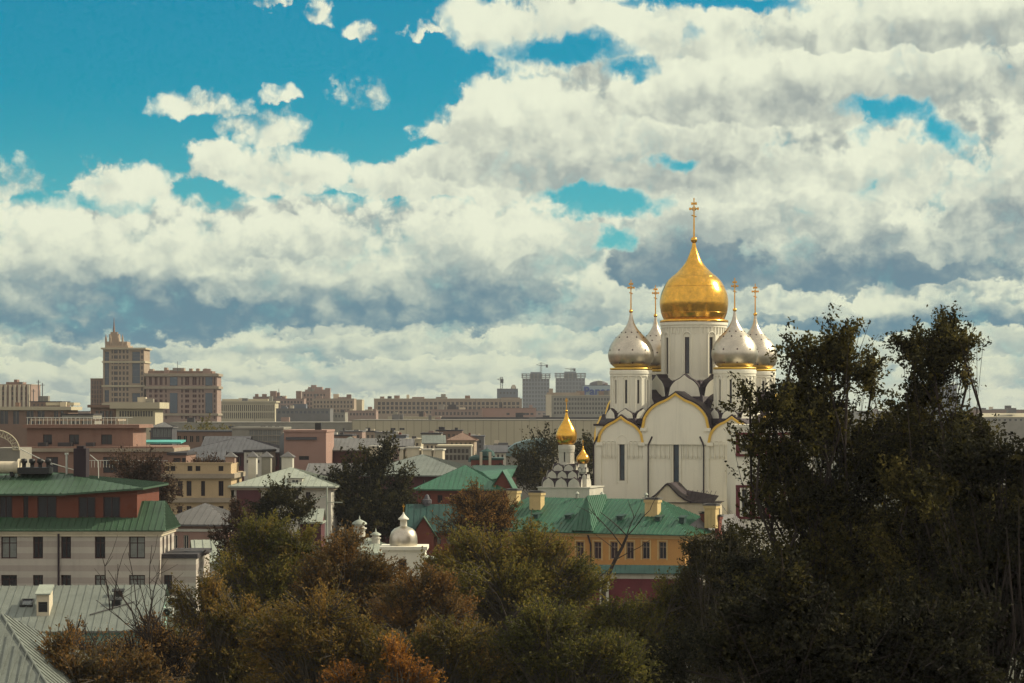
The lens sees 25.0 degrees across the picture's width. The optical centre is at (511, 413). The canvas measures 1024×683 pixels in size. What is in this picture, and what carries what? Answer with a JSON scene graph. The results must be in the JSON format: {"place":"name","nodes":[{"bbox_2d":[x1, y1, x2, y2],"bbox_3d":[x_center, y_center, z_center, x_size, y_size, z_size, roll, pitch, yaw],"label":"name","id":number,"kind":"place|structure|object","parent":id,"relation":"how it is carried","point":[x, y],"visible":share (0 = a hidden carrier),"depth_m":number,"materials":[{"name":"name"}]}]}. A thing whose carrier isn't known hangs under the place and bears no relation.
{"place":"outdoors","nodes":[
{"label":"outdoors","id":0,"kind":"place"},
{"bbox_2d":[0,610,86,682],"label":"hipped house","id":1,"kind":"structure","parent":0,"point":[22,659],"depth_m":131.60,"materials":[{"name":"metal"}]},
{"bbox_2d":[61,414,102,423],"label":"pale low block","id":2,"kind":"structure","parent":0,"point":[81,415],"depth_m":560.00,"materials":[{"name":"grey concrete"}]},
{"bbox_2d":[0,584,170,649],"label":"grey roofed house","id":3,"kind":"structure","parent":0,"point":[41,608],"depth_m":183.03,"materials":[{"name":"metal"}]},
{"bbox_2d":[0,446,180,585],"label":"apartment house","id":4,"kind":"structure","parent":0,"point":[61,528],"depth_m":200.28,"materials":[{"name":"beige paint"}]},
{"bbox_2d":[2,537,16,557],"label":"window","id":5,"kind":"structure","parent":4,"relation":"in","point":[9,544],"depth_m":200.29,"materials":[{"name":"grey glass"}]},
{"bbox_2d":[2,575,16,585],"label":"window","id":6,"kind":"structure","parent":4,"relation":"in","point":[7,580],"depth_m":200.29,"materials":[{"name":"black glass"}]},
{"bbox_2d":[0,459,21,475],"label":"water tank","id":7,"kind":"object","parent":4,"relation":"on","point":[9,467],"visible":1,"depth_m":205.96,"materials":[{"name":"white metal"}]},
{"bbox_2d":[17,458,52,473],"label":"ventilation unit","id":8,"kind":"object","parent":4,"relation":"on","point":[32,469],"visible":1,"depth_m":206.17,"materials":[{"name":"black metal"}]},
{"bbox_2d":[34,537,42,557],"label":"window","id":9,"kind":"structure","parent":4,"relation":"in","point":[38,541],"depth_m":200.29,"materials":[{"name":"black glass"}]},
{"bbox_2d":[61,537,70,557],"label":"window","id":10,"kind":"structure","parent":4,"relation":"in","point":[65,541],"depth_m":200.29,"materials":[{"name":"black glass"}]},
{"bbox_2d":[95,537,104,557],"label":"window","id":11,"kind":"structure","parent":4,"relation":"in","point":[99,541],"depth_m":200.29,"materials":[{"name":"black glass"}]},
{"bbox_2d":[129,537,144,557],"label":"window","id":12,"kind":"structure","parent":4,"relation":"in","point":[136,544],"depth_m":200.29,"materials":[{"name":"grey glass"}]},
{"bbox_2d":[20,417,189,480],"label":"terraced building","id":13,"kind":"structure","parent":0,"point":[55,442],"depth_m":332.57,"materials":[{"name":"brown paint"}]},
{"bbox_2d":[101,323,151,404],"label":"residential tower","id":14,"kind":"structure","parent":0,"point":[126,366],"depth_m":1100.29,"materials":[{"name":"beige concrete"}]},
{"bbox_2d":[167,451,196,461],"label":"balcony block","id":15,"kind":"structure","parent":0,"point":[177,456],"depth_m":322.00,"materials":[{"name":"pink paint"}]},
{"bbox_2d":[149,430,231,448],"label":"dark roof block","id":16,"kind":"structure","parent":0,"point":[194,438],"depth_m":500.00,"materials":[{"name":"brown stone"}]},
{"bbox_2d":[195,450,226,461],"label":"town house","id":17,"kind":"structure","parent":0,"point":[221,454],"depth_m":373.31,"materials":[{"name":"stone"}]},
{"bbox_2d":[190,539,236,600],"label":"pale shed","id":18,"kind":"structure","parent":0,"point":[196,543],"depth_m":227.13,"materials":[{"name":"white paint"}]},
{"bbox_2d":[188,437,278,480],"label":"roof","id":19,"kind":"structure","parent":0,"point":[237,446],"depth_m":422.03,"materials":[{"name":"grey metal"}]},
{"bbox_2d":[243,449,275,480],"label":"town house","id":20,"kind":"structure","parent":0,"point":[259,452],"depth_m":399.95,"materials":[{"name":"white paint"}]},
{"bbox_2d":[231,427,290,444],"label":"glass block","id":21,"kind":"structure","parent":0,"point":[272,435],"depth_m":445.00,"materials":[{"name":"grey glass"}]},
{"bbox_2d":[306,463,360,477],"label":"grey roof house","id":22,"kind":"structure","parent":0,"point":[312,468],"depth_m":353.32,"materials":[{"name":"metal"}]},
{"bbox_2d":[332,438,385,462],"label":"dark walled building","id":23,"kind":"structure","parent":0,"point":[351,443],"depth_m":418.32,"materials":[{"name":"grey metal"}]},
{"bbox_2d":[390,438,414,461],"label":"town house","id":24,"kind":"structure","parent":0,"point":[406,442],"depth_m":501.54,"materials":[{"name":"stone"}]},
{"bbox_2d":[380,504,433,624],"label":"white chapel","id":25,"kind":"structure","parent":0,"point":[403,540],"depth_m":238.19,"materials":[{"name":"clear paint"}]},
{"bbox_2d":[361,445,472,543],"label":"warehouse","id":26,"kind":"structure","parent":0,"point":[429,465],"depth_m":385.67,"materials":[{"name":"white"}]},
{"bbox_2d":[421,435,445,456],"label":"town house","id":27,"kind":"structure","parent":0,"point":[430,441],"depth_m":546.45,"materials":[{"name":"beige paint"}]},
{"bbox_2d":[435,427,463,443],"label":"city block","id":28,"kind":"structure","parent":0,"point":[449,433],"depth_m":660.00,"materials":[{"name":"brown stone"}]},
{"bbox_2d":[436,444,472,465],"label":"flat glass building","id":29,"kind":"structure","parent":0,"point":[460,453],"depth_m":470.00,"materials":[{"name":"grey concrete"}]},
{"bbox_2d":[446,433,478,455],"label":"town house","id":30,"kind":"structure","parent":0,"point":[462,438],"depth_m":575.06,"materials":[{"name":"beige stone"}]},
{"bbox_2d":[412,465,521,503],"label":"red brick house","id":31,"kind":"structure","parent":0,"point":[438,490],"depth_m":335.65,"materials":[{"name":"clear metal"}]},
{"bbox_2d":[468,448,503,465],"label":"cupola house","id":32,"kind":"structure","parent":0,"point":[484,457],"depth_m":440.00,"materials":[{"name":"red brick"}]},
{"bbox_2d":[483,445,507,464],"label":"town house","id":33,"kind":"structure","parent":0,"point":[500,450],"depth_m":501.73,"materials":[{"name":"white paint"}]},
{"bbox_2d":[0,0,1023,410],"label":"sky","id":34,"kind":"structure","parent":0,"point":[367,200],"materials":[{"name":"white"}]},
{"bbox_2d":[506,438,546,499],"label":"curved roof hall","id":35,"kind":"structure","parent":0,"point":[523,493],"depth_m":540.00,"materials":[{"name":"grey concrete"}]},
{"bbox_2d":[537,398,603,497],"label":"church","id":36,"kind":"structure","parent":0,"point":[566,476],"depth_m":332.90,"materials":[{"name":"white paint"}]},
{"bbox_2d":[545,389,609,416],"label":"office slab","id":37,"kind":"structure","parent":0,"point":[580,404],"depth_m":1500.00,"materials":[{"name":"grey concrete"}]},
{"bbox_2d":[499,564,701,666],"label":"perimeter wall","id":38,"kind":"structure","parent":0,"point":[634,578],"depth_m":285.09,"materials":[{"name":"paint"}]},
{"bbox_2d":[500,488,748,583],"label":"monastery building","id":39,"kind":"structure","parent":0,"point":[661,525],"depth_m":310.19,"materials":[{"name":"yellow paint"}]},
{"bbox_2d":[279,448,1023,682],"bbox_3d":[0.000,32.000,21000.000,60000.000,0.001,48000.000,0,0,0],"label":"ground","id":40,"kind":"structure","parent":0,"point":[1012,676],"depth_m":849.69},
{"bbox_2d":[0,430,31,466],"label":"arched truss","id":41,"kind":"object","parent":40,"relation":"on","point":[14,453],"visible":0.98,"depth_m":300.50,"materials":[{"name":"metal"}]},
{"bbox_2d":[0,380,40,406],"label":"crenellated block","id":42,"kind":"structure","parent":40,"relation":"on","point":[11,393],"depth_m":999.89,"materials":[{"name":"concrete"}]},
{"bbox_2d":[0,402,81,446],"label":"white canopy building","id":43,"kind":"structure","parent":40,"relation":"on","point":[13,420],"depth_m":610.00,"materials":[{"name":"brown stone"}]},
{"bbox_2d":[30,380,70,406],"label":"antenna block","id":44,"kind":"structure","parent":40,"relation":"on","point":[42,401],"depth_m":980.22,"materials":[{"name":"beige concrete"}]},
{"bbox_2d":[90,378,102,413],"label":"tower annex","id":45,"kind":"object","parent":40,"relation":"on","point":[96,392],"visible":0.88,"depth_m":1104.00,"materials":[{"name":"concrete"}]},
{"bbox_2d":[87,405,115,423],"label":"pink office","id":46,"kind":"structure","parent":40,"relation":"on","point":[105,410],"depth_m":606.00,"materials":[{"name":"brown stone"}]},
{"bbox_2d":[35,622,197,682],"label":"autumn tree","id":47,"kind":"object","parent":40,"relation":"on","point":[98,666],"visible":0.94,"depth_m":133.48,"materials":[{"name":"brown plant"}]},
{"bbox_2d":[94,535,177,659],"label":"bare tree","id":48,"kind":"object","parent":40,"relation":"on","point":[148,636],"visible":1,"depth_m":137.98,"materials":[{"name":"brown plant"}]},
{"bbox_2d":[64,604,212,680],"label":"autumn tree","id":49,"kind":"object","parent":40,"relation":"on","point":[178,655],"visible":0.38,"depth_m":141.52,"materials":[{"name":"brown plant"}]},
{"bbox_2d":[110,397,168,444],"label":"slab roofed office","id":50,"kind":"structure","parent":40,"relation":"on","point":[143,410],"depth_m":600.00,"materials":[{"name":"concrete"}]},
{"bbox_2d":[102,443,185,512],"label":"shade tree","id":51,"kind":"object","parent":40,"relation":"on","point":[149,469],"visible":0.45,"depth_m":261.31,"materials":[{"name":"green plant"}]},
{"bbox_2d":[151,422,178,444],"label":"conservatory","id":52,"kind":"object","parent":40,"relation":"on","point":[163,431],"visible":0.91,"depth_m":480.22,"materials":[{"name":"grey glass"}]},
{"bbox_2d":[144,361,222,423],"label":"residential wing","id":53,"kind":"structure","parent":40,"relation":"on","point":[190,393],"depth_m":1096.00,"materials":[{"name":"beige concrete"}]},
{"bbox_2d":[161,548,210,680],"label":"annex","id":54,"kind":"object","parent":40,"relation":"on","point":[191,562],"visible":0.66,"depth_m":201.00,"materials":[{"name":"beige paint"}]},
{"bbox_2d":[161,462,245,513],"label":"beige building","id":55,"kind":"structure","parent":40,"relation":"on","point":[206,482],"depth_m":300.00,"materials":[{"name":"paint"}]},
{"bbox_2d":[173,451,236,461],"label":"roof garden tree","id":56,"kind":"object","parent":40,"relation":"on","point":[208,459],"visible":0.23,"depth_m":314.76,"materials":[{"name":"brown plant"}]},
{"bbox_2d":[182,413,230,429],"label":"roof garden tree","id":57,"kind":"object","parent":40,"relation":"on","point":[212,428],"visible":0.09,"depth_m":519.36,"materials":[{"name":"green plant"}]},
{"bbox_2d":[174,503,244,567],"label":"villa","id":58,"kind":"object","parent":40,"relation":"on","point":[195,522],"visible":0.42,"depth_m":261.81,"materials":[{"name":"paint"}]},
{"bbox_2d":[142,565,281,682],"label":"autumn tree","id":59,"kind":"object","parent":40,"relation":"on","point":[219,614],"visible":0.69,"depth_m":149.43,"materials":[{"name":"green plant"}]},
{"bbox_2d":[201,436,252,445],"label":"attic gable","id":60,"kind":"structure","parent":40,"relation":"on","point":[207,440],"depth_m":440.58,"materials":[{"name":"grey metal"}]},
{"bbox_2d":[204,496,255,595],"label":"autumn tree","id":61,"kind":"object","parent":40,"relation":"on","point":[224,540],"visible":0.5,"depth_m":204.63,"materials":[{"name":"green plant"}]},
{"bbox_2d":[221,396,279,421],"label":"white ribbed office","id":62,"kind":"structure","parent":40,"relation":"on","point":[247,410],"depth_m":1350.00,"materials":[{"name":"concrete"}]},
{"bbox_2d":[191,507,323,681],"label":"autumn tree","id":63,"kind":"object","parent":40,"relation":"on","point":[267,553],"visible":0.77,"depth_m":170.96,"materials":[{"name":"green plant"}]},
{"bbox_2d":[170,417,351,433],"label":"grey panel hall","id":64,"kind":"structure","parent":40,"relation":"on","point":[336,426],"depth_m":915.00,"materials":[{"name":"concrete"}]},
{"bbox_2d":[240,473,324,534],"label":"autumn tree","id":65,"kind":"object","parent":40,"relation":"on","point":[270,499],"visible":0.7,"depth_m":244.45,"materials":[{"name":"green plant"}]},
{"bbox_2d":[224,452,341,598],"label":"hip roofed house","id":66,"kind":"structure","parent":40,"relation":"on","point":[249,490],"depth_m":300.43,"materials":[{"name":"white paint"}]},
{"bbox_2d":[276,391,306,407],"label":"skyline block","id":67,"kind":"structure","parent":40,"relation":"on","point":[285,401],"depth_m":1620.00,"materials":[{"name":"concrete"}]},
{"bbox_2d":[276,404,333,421],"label":"skyline block","id":68,"kind":"structure","parent":40,"relation":"on","point":[299,413],"depth_m":1300.00,"materials":[{"name":"grey concrete"}]},
{"bbox_2d":[279,423,334,470],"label":"salmon hall","id":69,"kind":"structure","parent":40,"relation":"on","point":[305,447],"depth_m":400.00,"materials":[{"name":"paint"}]},
{"bbox_2d":[299,508,325,562],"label":"gabled outhouse","id":70,"kind":"structure","parent":40,"relation":"on","point":[320,517],"depth_m":250.31,"materials":[{"name":"metal"}]},
{"bbox_2d":[302,385,324,407],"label":"skyline block","id":71,"kind":"structure","parent":40,"relation":"on","point":[310,392],"depth_m":1640.22,"materials":[{"name":"concrete"}]},
{"bbox_2d":[231,574,410,682],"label":"autumn tree","id":72,"kind":"object","parent":40,"relation":"on","point":[296,645],"visible":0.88,"depth_m":139.12,"materials":[{"name":"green plant"}]},
{"bbox_2d":[312,388,355,411],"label":"skyline block","id":73,"kind":"structure","parent":40,"relation":"on","point":[336,402],"depth_m":1560.00,"materials":[{"name":"beige concrete"}]},
{"bbox_2d":[333,410,347,421],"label":"skyline block","id":74,"kind":"structure","parent":40,"relation":"on","point":[341,416],"depth_m":1330.00,"materials":[{"name":"grey concrete"}]},
{"bbox_2d":[279,519,420,628],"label":"autumn tree","id":75,"kind":"object","parent":40,"relation":"on","point":[368,575],"visible":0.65,"depth_m":165.29,"materials":[{"name":"brown plant"}]},
{"bbox_2d":[345,407,378,421],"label":"skyline block","id":76,"kind":"structure","parent":40,"relation":"on","point":[369,413],"depth_m":1420.00,"materials":[{"name":"concrete"}]},
{"bbox_2d":[312,430,423,542],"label":"shade tree","id":77,"kind":"object","parent":40,"relation":"on","point":[367,500],"visible":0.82,"depth_m":304.14,"materials":[{"name":"green plant"}]},
{"bbox_2d":[356,538,385,562],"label":"outbuilding","id":78,"kind":"structure","parent":40,"relation":"on","point":[375,547],"depth_m":244.66,"materials":[{"name":"white paint"}]},
{"bbox_2d":[311,628,447,682],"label":"autumn tree","id":79,"kind":"object","parent":40,"relation":"on","point":[401,666],"visible":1,"depth_m":117.73,"materials":[{"name":"orange plant"}]},
{"bbox_2d":[359,560,483,637],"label":"autumn tree","id":80,"kind":"object","parent":40,"relation":"on","point":[433,590],"visible":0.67,"depth_m":159.28,"materials":[{"name":"green plant"}]},
{"bbox_2d":[354,606,521,682],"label":"autumn tree","id":81,"kind":"object","parent":40,"relation":"on","point":[459,656],"visible":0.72,"depth_m":136.81,"materials":[{"name":"green plant"}]},
{"bbox_2d":[374,394,521,418],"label":"long apartment slab","id":82,"kind":"structure","parent":40,"relation":"on","point":[405,407],"depth_m":1500.00,"materials":[{"name":"beige concrete"}]},
{"bbox_2d":[405,494,497,628],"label":"convent wing","id":83,"kind":"structure","parent":40,"relation":"on","point":[419,516],"depth_m":293.45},
{"bbox_2d":[431,399,481,416],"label":"pink school","id":84,"kind":"object","parent":40,"relation":"on","point":[450,411],"visible":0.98,"depth_m":1300.00,"materials":[{"name":"stone"}]},
{"bbox_2d":[426,476,522,549],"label":"autumn tree","id":85,"kind":"object","parent":40,"relation":"on","point":[473,506],"visible":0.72,"depth_m":231.28,"materials":[{"name":"brown plant"}]},
{"bbox_2d":[352,414,598,481],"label":"panel hall","id":86,"kind":"structure","parent":40,"relation":"on","point":[508,431],"depth_m":900.00,"materials":[{"name":"grey concrete"}]},
{"bbox_2d":[497,385,517,397],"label":"building","id":87,"kind":"structure","parent":40,"relation":"on","point":[512,392],"depth_m":2200.00,"materials":[{"name":"grey concrete"}]},
{"bbox_2d":[481,403,535,416],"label":"rose depot","id":88,"kind":"structure","parent":40,"relation":"on","point":[500,411],"depth_m":1310.00,"materials":[{"name":"paint"}]},
{"bbox_2d":[413,508,618,639],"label":"autumn tree","id":89,"kind":"object","parent":40,"relation":"on","point":[529,562],"visible":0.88,"depth_m":167.17,"materials":[{"name":"green plant"}]},
{"bbox_2d":[441,413,598,418],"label":"roof strip","id":90,"kind":"object","parent":40,"relation":"on","point":[519,415],"visible":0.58,"depth_m":990.00,"materials":[{"name":"grey metal"}]},
{"bbox_2d":[499,421,561,493],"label":"shade tree","id":91,"kind":"object","parent":40,"relation":"on","point":[533,473],"visible":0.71,"depth_m":419.44,"materials":[{"name":"green plant"}]},
{"bbox_2d":[521,372,550,410],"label":"unfinished tower","id":92,"kind":"structure","parent":40,"relation":"on","point":[535,388],"depth_m":3000.00,"materials":[{"name":"grey concrete"}]},
{"bbox_2d":[554,372,585,392],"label":"unfinished tower","id":93,"kind":"structure","parent":40,"relation":"on","point":[570,382],"depth_m":3050.93,"materials":[{"name":"grey concrete"}]},
{"bbox_2d":[478,590,667,682],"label":"autumn tree","id":94,"kind":"object","parent":40,"relation":"on","point":[544,645],"visible":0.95,"depth_m":137.05,"materials":[{"name":"green plant"}]},
{"bbox_2d":[572,429,593,485],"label":"shade tree","id":95,"kind":"object","parent":40,"relation":"on","point":[587,445],"visible":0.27,"depth_m":423.96,"materials":[{"name":"green plant"}]},
{"bbox_2d":[581,381,609,394],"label":"sign building","id":96,"kind":"structure","parent":40,"relation":"on","point":[594,388],"depth_m":1898.60,"materials":[{"name":"grey concrete"}]},
{"bbox_2d":[577,492,659,603],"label":"dead tree","id":97,"kind":"object","parent":40,"relation":"on","point":[616,558],"visible":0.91,"depth_m":204.95,"materials":[{"name":"brown wood"}]},
{"bbox_2d":[568,567,697,680],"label":"autumn tree","id":98,"kind":"object","parent":40,"relation":"on","point":[635,616],"visible":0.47,"depth_m":149.25,"materials":[{"name":"green plant"}]},
{"bbox_2d":[652,518,761,682],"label":"autumn tree","id":99,"kind":"object","parent":40,"relation":"on","point":[699,554],"visible":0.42,"depth_m":149.22,"materials":[{"name":"green plant"}]},
{"bbox_2d":[710,303,930,682],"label":"tall tree","id":100,"kind":"object","parent":40,"relation":"on","point":[816,509],"visible":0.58,"depth_m":99.25,"materials":[{"name":"green plant"}]},
{"bbox_2d":[643,483,1004,682],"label":"tall tree","id":101,"kind":"object","parent":40,"relation":"on","point":[677,670],"visible":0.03,"depth_m":117.79,"materials":[{"name":"green plant"}]},
{"bbox_2d":[684,548,1020,682],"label":"tall tree","id":102,"kind":"object","parent":40,"relation":"on","point":[918,647],"visible":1,"depth_m":77.47,"materials":[{"name":"green plant"}]},
{"bbox_2d":[845,300,1021,675],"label":"tall tree","id":103,"kind":"object","parent":40,"relation":"on","point":[946,350],"visible":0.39,"depth_m":97.46,"materials":[{"name":"green plant"}]},
{"bbox_2d":[855,403,1023,682],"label":"tall tree","id":104,"kind":"object","parent":40,"relation":"on","point":[999,562],"visible":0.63,"depth_m":83.49,"materials":[{"name":"green plant"}]},
{"bbox_2d":[976,408,1023,470],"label":"grey depot","id":105,"kind":"structure","parent":40,"relation":"on","point":[1012,418],"depth_m":1200.00,"materials":[{"name":"concrete"}]},
{"bbox_2d":[593,198,777,514],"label":"cathedral","id":106,"kind":"structure","parent":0,"point":[660,424],"depth_m":351.21,"materials":[{"name":"white paint"}]},
{"bbox_2d":[620,444,624,480],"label":"tall window","id":107,"kind":"structure","parent":106,"relation":"in","point":[622,446],"depth_m":351.00,"materials":[{"name":"grey glass"}]},
{"bbox_2d":[674,445,678,481],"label":"tall window","id":108,"kind":"structure","parent":106,"relation":"in","point":[676,447],"depth_m":348.53,"materials":[{"name":"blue glass"}]},
{"bbox_2d":[652,482,723,515],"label":"gabled chapel","id":109,"kind":"structure","parent":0,"point":[678,494],"depth_m":336.08,"materials":[{"name":"beige paint"}]},
{"bbox_2d":[726,424,814,563],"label":"refectory building","id":110,"kind":"structure","parent":0,"point":[733,485],"depth_m":326.00,"materials":[{"name":"white paint"}]},
{"bbox_2d":[969,406,1023,431],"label":"distant slab","id":111,"kind":"structure","parent":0,"point":[990,410],"depth_m":1700.00,"materials":[{"name":"grey stone"}]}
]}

